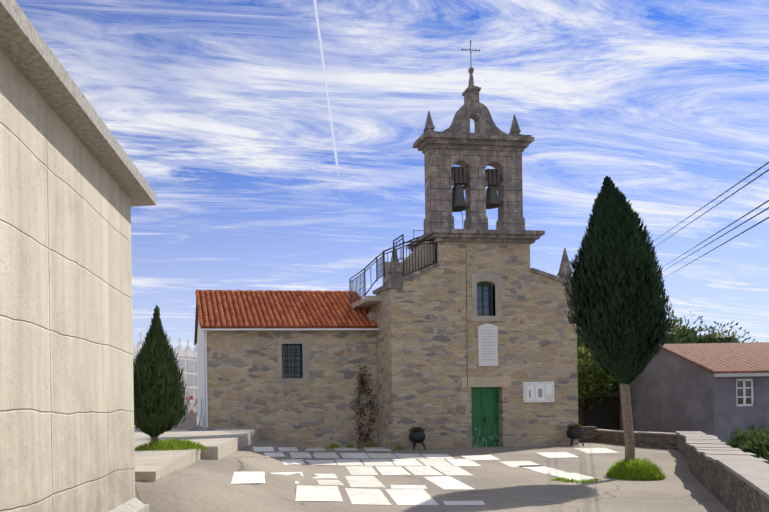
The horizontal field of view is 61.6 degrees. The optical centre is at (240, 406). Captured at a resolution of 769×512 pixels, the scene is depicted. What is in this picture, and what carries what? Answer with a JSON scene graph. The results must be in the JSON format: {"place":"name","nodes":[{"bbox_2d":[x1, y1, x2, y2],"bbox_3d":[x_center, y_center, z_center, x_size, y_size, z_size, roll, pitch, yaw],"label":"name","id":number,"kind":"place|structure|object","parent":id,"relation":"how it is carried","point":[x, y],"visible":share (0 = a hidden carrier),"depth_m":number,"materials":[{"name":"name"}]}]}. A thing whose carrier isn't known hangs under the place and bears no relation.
{"place":"outdoors","nodes":[
{"label":"outdoors","id":0,"kind":"place"},
{"bbox_2d":[133,332,197,420],"bbox_3d":[-4.555,-1.507,35.215,2.420,4.750,8.000,-1,0,33],"label":"cemetery pantheon","id":1,"kind":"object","parent":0,"point":[187,353],"depth_m":35.26,"materials":[{"name":"white stone"}]},
{"bbox_2d":[133,355,197,412],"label":"cemetery niches","id":2,"kind":"object","parent":1,"relation":"attached to","point":[189,368],"visible":0.08,"depth_m":35.56,"materials":[{"name":"white concrete"}]},
{"bbox_2d":[134,437,208,450],"bbox_3d":[-1.363,0.714,12.038,1.525,0.269,0.970,-1,0,-7],"label":"grass patch","id":3,"kind":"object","parent":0,"point":[172,443],"depth_m":11.83,"materials":[{"name":"green plant"}]},
{"bbox_2d":[134,424,260,480],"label":"terrace","id":4,"kind":"structure","parent":0,"point":[155,465],"depth_m":13.05,"materials":[{"name":"concrete"}]},
{"bbox_2d":[133,305,189,441],"bbox_3d":[-1.764,-0.567,12.421,1.523,2.946,1.474,-1,0,-7],"label":"cypress tree","id":5,"kind":"object","parent":4,"relation":"on","point":[160,407],"depth_m":11.95,"materials":[{"name":"green plant"}]},
{"bbox_2d":[173,412,196,428],"bbox_3d":[-2.162,0.531,23.827,0.900,0.600,0.900,-1,0,-7],"label":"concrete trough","id":6,"kind":"object","parent":4,"relation":"on","point":[190,422],"visible":0.64,"depth_m":23.40,"materials":[{"name":"grey concrete"}]},
{"bbox_2d":[188,401,214,430],"bbox_3d":[-1.545,0.238,21.908,0.870,1.138,1.954,-1,0,-17],"label":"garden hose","id":7,"kind":"object","parent":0,"point":[200,419],"visible":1,"depth_m":22.67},
{"bbox_2d":[366,312,375,330],"bbox_3d":[4.825,-3.259,26.623,0.300,0.740,5.500,-1,0,-7],"label":"stone corbel","id":8,"kind":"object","parent":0,"point":[371,316],"depth_m":23.89,"materials":[{"name":"beige stone"}]},
{"bbox_2d":[369,305,375,311],"bbox_3d":[5.330,-3.797,25.601,0.470,0.320,3.350,-1,0,-7],"label":"stone corbel","id":9,"kind":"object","parent":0,"point":[373,309],"depth_m":24.47,"materials":[{"name":"stone"}]},
{"bbox_2d":[382,262,400,284],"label":"church stair wall","id":10,"kind":"structure","parent":0,"point":[387,265],"depth_m":23.76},
{"bbox_2d":[15,0,768,351],"label":"sky","id":11,"kind":"structure","parent":0,"point":[273,140],"materials":[{"name":"blue"}]},
{"bbox_2d":[135,421,732,511],"bbox_3d":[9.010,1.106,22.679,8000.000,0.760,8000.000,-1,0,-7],"label":"ground","id":12,"kind":"structure","parent":0,"point":[203,485],"depth_m":11.34,"materials":[{"name":"concrete"}]},
{"bbox_2d":[0,49,134,511],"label":"building walls","id":13,"kind":"structure","parent":12,"relation":"on","point":[66,394],"depth_m":4.73,"materials":[{"name":"beige concrete"}]},
{"bbox_2d":[0,0,155,206],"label":"roof cornice","id":14,"kind":"structure","parent":13,"relation":"on","point":[27,51],"depth_m":4.51,"materials":[{"name":"grey concrete"}]},
{"bbox_2d":[108,497,148,511],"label":"building plinth","id":15,"kind":"structure","parent":12,"relation":"on","point":[135,504],"depth_m":6.37,"materials":[{"name":"beige concrete"}]},
{"bbox_2d":[204,330,377,447],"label":"church wing walls","id":16,"kind":"structure","parent":12,"relation":"on","point":[246,388],"depth_m":23.52,"materials":[{"name":"beige stone"}]},
{"bbox_2d":[197,317,205,428],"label":"side wall","id":17,"kind":"structure","parent":16,"relation":"attached to","point":[201,363],"depth_m":25.31,"materials":[{"name":"white paint"}]},
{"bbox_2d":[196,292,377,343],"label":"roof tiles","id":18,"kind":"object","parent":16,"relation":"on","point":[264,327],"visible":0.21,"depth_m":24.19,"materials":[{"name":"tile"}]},
{"bbox_2d":[194,302,202,345],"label":"church wing roof verge","id":19,"kind":"structure","parent":18,"relation":"attached to","point":[195,325],"depth_m":27.37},
{"bbox_2d":[195,290,377,325],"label":"church wing roof tiles","id":20,"kind":"object","parent":18,"relation":"on","point":[307,312],"visible":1,"depth_m":24.54,"materials":[{"name":"orange tile"}]},
{"bbox_2d":[201,328,378,426],"bbox_3d":[1.899,-1.098,23.313,6.735,3.630,0.330,-1,0,-7],"label":"gutter","id":21,"kind":"object","parent":16,"relation":"attached to","point":[316,329],"visible":0.98,"depth_m":23.05,"materials":[{"name":"white metal"}]},
{"bbox_2d":[277,339,309,382],"bbox_3d":[1.985,-1.725,23.585,1.210,1.640,0.162,-1,0,-7],"label":"window frame","id":22,"kind":"object","parent":16,"relation":"attached to","point":[305,354],"visible":0.85,"depth_m":23.52,"materials":[{"name":"grey stone"}]},
{"bbox_2d":[282,344,301,377],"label":"window panes","id":23,"kind":"structure","parent":22,"relation":"in","point":[294,352],"depth_m":23.68,"materials":[{"name":"black glass"}]},
{"bbox_2d":[282,345,299,376],"bbox_3d":[1.921,-1.728,23.702,0.790,1.310,0.005,-1,0,-7],"label":"window grille","id":24,"kind":"object","parent":23,"relation":"in","point":[288,367],"depth_m":23.70,"materials":[{"name":"black metal"}]},
{"bbox_2d":[282,344,301,372],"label":"window bars","id":25,"kind":"object","parent":22,"relation":"attached to","point":[286,349],"visible":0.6,"depth_m":23.59,"materials":[{"name":"black metal"}]},
{"bbox_2d":[330,443,340,447],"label":"wall weeds","id":26,"kind":"object","parent":12,"relation":"on","point":[333,446],"depth_m":23.51,"materials":[{"name":"green plant"}]},
{"bbox_2d":[352,365,377,447],"bbox_3d":[4.779,0.011,23.637,1.118,3.206,0.417,-1,0,-7],"label":"climbing shrub","id":27,"kind":"object","parent":12,"relation":"on","point":[364,439],"depth_m":23.62,"materials":[{"name":"plant"}]},
{"bbox_2d":[393,444,403,449],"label":"wall weeds","id":28,"kind":"object","parent":12,"relation":"on","point":[400,447],"depth_m":22.12,"materials":[{"name":"green plant"}]},
{"bbox_2d":[409,428,425,449],"bbox_3d":[6.229,1.146,21.929,0.570,0.776,0.565,-1,0,-7],"label":"cauldron","id":29,"kind":"object","parent":12,"relation":"on","point":[417,436],"visible":0.92,"depth_m":21.73,"materials":[{"name":"metal"}]},
{"bbox_2d":[231,447,618,504],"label":"paving stones","id":30,"kind":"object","parent":12,"relation":"on","point":[409,494],"depth_m":14.53,"materials":[{"name":"stone"}]},
{"bbox_2d":[375,242,578,449],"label":"church facade","id":31,"kind":"structure","parent":12,"relation":"on","point":[426,342],"depth_m":22.65,"materials":[{"name":"beige stone"}]},
{"bbox_2d":[351,296,381,308],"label":"church stair landing slab","id":32,"kind":"structure","parent":31,"relation":"attached to","point":[368,302],"depth_m":23.77,"materials":[{"name":"beige stone"}]},
{"bbox_2d":[383,241,434,283],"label":"church steps","id":33,"kind":"structure","parent":31,"relation":"attached to","point":[431,246],"depth_m":22.64,"materials":[{"name":"grey stone"}]},
{"bbox_2d":[349,234,436,303],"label":"stair railings","id":34,"kind":"object","parent":33,"relation":"on","point":[381,261],"visible":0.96,"depth_m":23.03,"materials":[{"name":"black metal"}]},
{"bbox_2d":[413,167,496,238],"bbox_3d":[8.658,-7.630,23.855,3.674,2.520,1.437,-1,0,-7],"label":"church bell ironwork","id":35,"kind":"object","parent":31,"relation":"on","point":[462,184],"visible":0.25,"depth_m":23.21,"materials":[{"name":"black metal"}]},
{"bbox_2d":[451,166,501,186],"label":"bell yokes","id":36,"kind":"object","parent":35,"relation":"attached to","point":[456,179],"visible":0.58,"depth_m":23.21,"materials":[{"name":"brown wood"}]},
{"bbox_2d":[466,267,467,386],"bbox_3d":[8.212,-3.358,22.573,0.045,5.250,0.014,-1,0,-7],"label":"lightning conductor cable","id":37,"kind":"object","parent":31,"relation":"attached to","point":[466,309],"visible":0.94,"depth_m":22.57,"materials":[{"name":"black metal"}]},
{"bbox_2d":[372,263,573,294],"bbox_3d":[8.819,-4.758,23.473,7.361,0.931,1.800,-1,0,-7],"label":"roof coping","id":38,"kind":"object","parent":31,"relation":"on","point":[396,283],"visible":0.48,"depth_m":22.38,"materials":[{"name":"grey stone"}]},
{"bbox_2d":[387,245,571,282],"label":"pinnacles","id":39,"kind":"object","parent":38,"relation":"on","point":[394,271],"visible":0.73,"depth_m":22.57,"materials":[{"name":"grey stone"}]},
{"bbox_2d":[423,148,524,233],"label":"bell tower","id":40,"kind":"structure","parent":31,"relation":"on","point":[439,182],"depth_m":23.04,"materials":[{"name":"stone"}]},
{"bbox_2d":[461,40,479,57],"bbox_3d":[8.616,-13.213,23.263,0.750,1.045,0.061,-1,0,-7],"label":"cross","id":41,"kind":"object","parent":40,"relation":"on","point":[470,49],"visible":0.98,"depth_m":23.26,"materials":[{"name":"black metal"}]},
{"bbox_2d":[413,131,534,153],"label":"cornice","id":42,"kind":"structure","parent":40,"relation":"on","point":[425,141],"depth_m":22.86,"materials":[{"name":"grey stone"}]},
{"bbox_2d":[423,67,521,134],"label":"pinnacles","id":43,"kind":"object","parent":42,"relation":"on","point":[470,93],"visible":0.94,"depth_m":23.09,"materials":[{"name":"grey stone"}]},
{"bbox_2d":[442,102,505,133],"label":"bell tower gable","id":44,"kind":"structure","parent":42,"relation":"on","point":[478,113],"depth_m":23.08,"materials":[{"name":"grey stone"}]},
{"bbox_2d":[452,184,500,211],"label":"bells","id":45,"kind":"object","parent":40,"relation":"attached to","point":[459,204],"visible":0.9,"depth_m":23.12,"materials":[{"name":"grey metal"}]},
{"bbox_2d":[407,228,544,250],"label":"cornice","id":46,"kind":"structure","parent":31,"relation":"on","point":[485,236],"depth_m":22.47,"materials":[{"name":"grey stone"}]},
{"bbox_2d":[471,387,498,446],"bbox_3d":[8.963,0.451,22.986,1.192,2.310,0.070,-1,0,-7],"label":"church door","id":47,"kind":"structure","parent":31,"relation":"in","point":[484,402],"depth_m":22.97,"materials":[{"name":"green wood"}]},
{"bbox_2d":[462,376,510,386],"bbox_3d":[8.967,-0.904,22.775,1.900,0.380,0.206,-1,0,-7],"label":"door lintel","id":48,"kind":"structure","parent":31,"relation":"in","point":[505,381],"depth_m":22.68,"materials":[{"name":"beige stone"}]},
{"bbox_2d":[470,273,503,320],"bbox_3d":[8.966,-3.999,22.758,1.270,1.770,0.210,-1,0,-7],"label":"window surround","id":49,"kind":"object","parent":31,"relation":"attached to","point":[497,297],"visible":0.79,"depth_m":22.68,"materials":[{"name":"grey stone"}]},
{"bbox_2d":[477,282,492,315],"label":"window bars","id":50,"kind":"object","parent":49,"relation":"in","point":[483,284],"visible":0.5,"depth_m":22.90,"materials":[{"name":"metal"}]},
{"bbox_2d":[477,286,490,314],"bbox_3d":[8.927,-3.959,22.920,0.710,1.270,0.010,-1,0,-7],"label":"window pane","id":51,"kind":"structure","parent":50,"relation":"in","point":[487,311],"depth_m":22.92,"materials":[{"name":"glass"}]},
{"bbox_2d":[478,324,497,365],"bbox_3d":[9.018,-2.255,22.673,0.740,1.540,0.045,-1,0,-7],"label":"inscribed plaque","id":52,"kind":"object","parent":31,"relation":"attached to","point":[493,328],"visible":0.86,"depth_m":22.65,"materials":[{"name":"stone"}]},
{"bbox_2d":[481,330,495,359],"bbox_3d":[9.021,-2.238,22.649,0.560,1.085,0.003,-1,0,-7],"label":"plaque inscription","id":53,"kind":"object","parent":52,"relation":"attached to","point":[487,345],"visible":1,"depth_m":22.64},
{"bbox_2d":[522,382,553,401],"bbox_3d":[10.965,-0.540,22.877,1.200,0.750,0.070,-1,0,-7],"label":"notice board frame","id":54,"kind":"object","parent":31,"relation":"attached to","point":[523,383],"visible":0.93,"depth_m":22.82,"materials":[{"name":"silver metal"}]},
{"bbox_2d":[525,383,552,400],"bbox_3d":[10.969,-0.540,22.840,1.100,0.650,0.005,-1,0,-7],"label":"notice board","id":55,"kind":"object","parent":54,"relation":"in","point":[546,395],"visible":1,"depth_m":22.86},
{"bbox_2d":[527,384,551,399],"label":"posted notices","id":56,"kind":"object","parent":55,"relation":"attached to","point":[542,387],"visible":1,"depth_m":22.83,"materials":[{"name":"white paper"}]},
{"bbox_2d":[525,383,553,400],"bbox_3d":[10.971,-0.541,22.828,1.120,0.670,0.003,-1,0,-7],"label":"notice text","id":57,"kind":"object","parent":54,"relation":"in","point":[537,391],"visible":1,"depth_m":22.82},
{"bbox_2d":[549,477,566,480],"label":"crack grass","id":58,"kind":"structure","parent":12,"relation":"on","point":[558,479],"depth_m":12.83,"materials":[{"name":"green plant"}]},
{"bbox_2d":[562,477,579,481],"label":"crack grass","id":59,"kind":"structure","parent":12,"relation":"on","point":[570,480],"depth_m":12.56,"materials":[{"name":"green plant"}]},
{"bbox_2d":[567,425,583,445],"bbox_3d":[12.187,1.052,22.633,0.570,0.776,0.565,-1,0,-7],"label":"cauldron planter","id":60,"kind":"object","parent":12,"relation":"on","point":[575,433],"visible":0.96,"depth_m":22.44,"materials":[{"name":"metal"}]},
{"bbox_2d":[570,423,580,426],"bbox_3d":[12.189,0.710,22.630,0.462,0.195,0.451,-1,0,-7],"label":"pot plant","id":61,"kind":"object","parent":60,"relation":"on","point":[575,425],"visible":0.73,"depth_m":22.56,"materials":[{"name":"plant"}]},
{"bbox_2d":[574,478,594,482],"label":"crack grass","id":62,"kind":"structure","parent":12,"relation":"on","point":[583,481],"depth_m":12.40,"materials":[{"name":"green plant"}]},
{"bbox_2d":[579,426,596,442],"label":"stone wall","id":63,"kind":"structure","parent":12,"relation":"on","point":[589,434],"depth_m":24.51,"materials":[{"name":"brown stone"}]},
{"bbox_2d":[588,477,606,481],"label":"crack grass","id":64,"kind":"structure","parent":12,"relation":"on","point":[595,479],"depth_m":12.62,"materials":[{"name":"green plant"}]},
{"bbox_2d":[577,328,619,409],"bbox_3d":[15.922,-1.353,30.000,6.163,6.111,5.925,-1,0,-7],"label":"tree","id":65,"kind":"object","parent":12,"relation":"on","point":[594,377],"visible":0.27,"depth_m":27.77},
{"bbox_2d":[578,396,619,429],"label":"dark shed","id":66,"kind":"structure","parent":12,"relation":"on","point":[602,416],"depth_m":29.00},
{"bbox_2d":[588,393,619,396],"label":"shed roof","id":67,"kind":"structure","parent":66,"relation":"on","point":[603,395],"depth_m":28.71,"materials":[{"name":"black"}]},
{"bbox_2d":[564,176,675,461],"bbox_3d":[8.049,-1.652,13.221,1.998,6.508,1.968,-1,0,-7],"label":"cypress tree","id":68,"kind":"object","parent":12,"relation":"on","point":[619,316],"depth_m":12.79,"materials":[{"name":"green plant"}]},
{"bbox_2d":[604,456,666,480],"bbox_3d":[8.297,1.276,13.074,1.161,0.502,1.162,-1,0,-7],"label":"grass tuft","id":69,"kind":"object","parent":12,"relation":"on","point":[636,469],"depth_m":12.80,"materials":[{"name":"green plant"}]},
{"bbox_2d":[596,431,768,511],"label":"stone wall","id":70,"kind":"structure","parent":12,"relation":"on","point":[730,491],"depth_m":10.86,"materials":[{"name":"stone"}]},
{"bbox_2d":[595,429,768,498],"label":"wall caps","id":71,"kind":"object","parent":70,"relation":"on","point":[751,469],"depth_m":10.40,"materials":[{"name":"stone"}]},
{"bbox_2d":[619,348,768,443],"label":"house walls","id":72,"kind":"structure","parent":12,"relation":"on","point":[670,393],"depth_m":23.76,"materials":[{"name":"grey paint"}]},
{"bbox_2d":[612,342,768,378],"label":"house roof","id":73,"kind":"structure","parent":72,"relation":"on","point":[719,371],"depth_m":23.83,"materials":[{"name":"orange tile"}]},
{"bbox_2d":[663,342,768,370],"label":"house roof tile rows","id":74,"kind":"object","parent":72,"relation":"on","point":[727,356],"visible":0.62,"depth_m":23.75,"materials":[{"name":"tile"}]},
{"bbox_2d":[714,373,768,376],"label":"eave fascia","id":75,"kind":"structure","parent":72,"relation":"attached to","point":[739,374],"depth_m":22.15,"materials":[{"name":"white paint"}]},
{"bbox_2d":[736,379,753,405],"bbox_3d":[18.266,-0.515,22.552,0.650,0.990,0.060,-1,0,1],"label":"window frame","id":76,"kind":"object","parent":72,"relation":"in","point":[744,397],"visible":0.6,"depth_m":22.52,"materials":[{"name":"white wood"}]},
{"bbox_2d":[737,381,750,403],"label":"window panes","id":77,"kind":"structure","parent":76,"relation":"in","point":[740,392],"depth_m":22.56,"materials":[{"name":"grey glass"}]},
{"bbox_2d":[661,310,757,343],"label":"tree","id":78,"kind":"object","parent":12,"relation":"on","point":[681,334],"visible":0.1,"depth_m":42.32,"materials":[{"name":"green plant"}]},
{"bbox_2d":[725,424,768,460],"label":"hedge bushes","id":79,"kind":"object","parent":12,"relation":"on","point":[755,442],"visible":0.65,"depth_m":12.33,"materials":[{"name":"green plant"}]},
{"bbox_2d":[529,389,541,397],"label":"notice pictures","id":80,"kind":"object","parent":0,"point":[540,391],"visible":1,"depth_m":22.83,"materials":[{"name":"grey paper"}]},
{"bbox_2d":[654,162,768,276],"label":"overhead cables","id":81,"kind":"object","parent":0,"point":[731,223],"visible":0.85,"depth_m":9.10,"materials":[{"name":"black plastic"}]}
]}

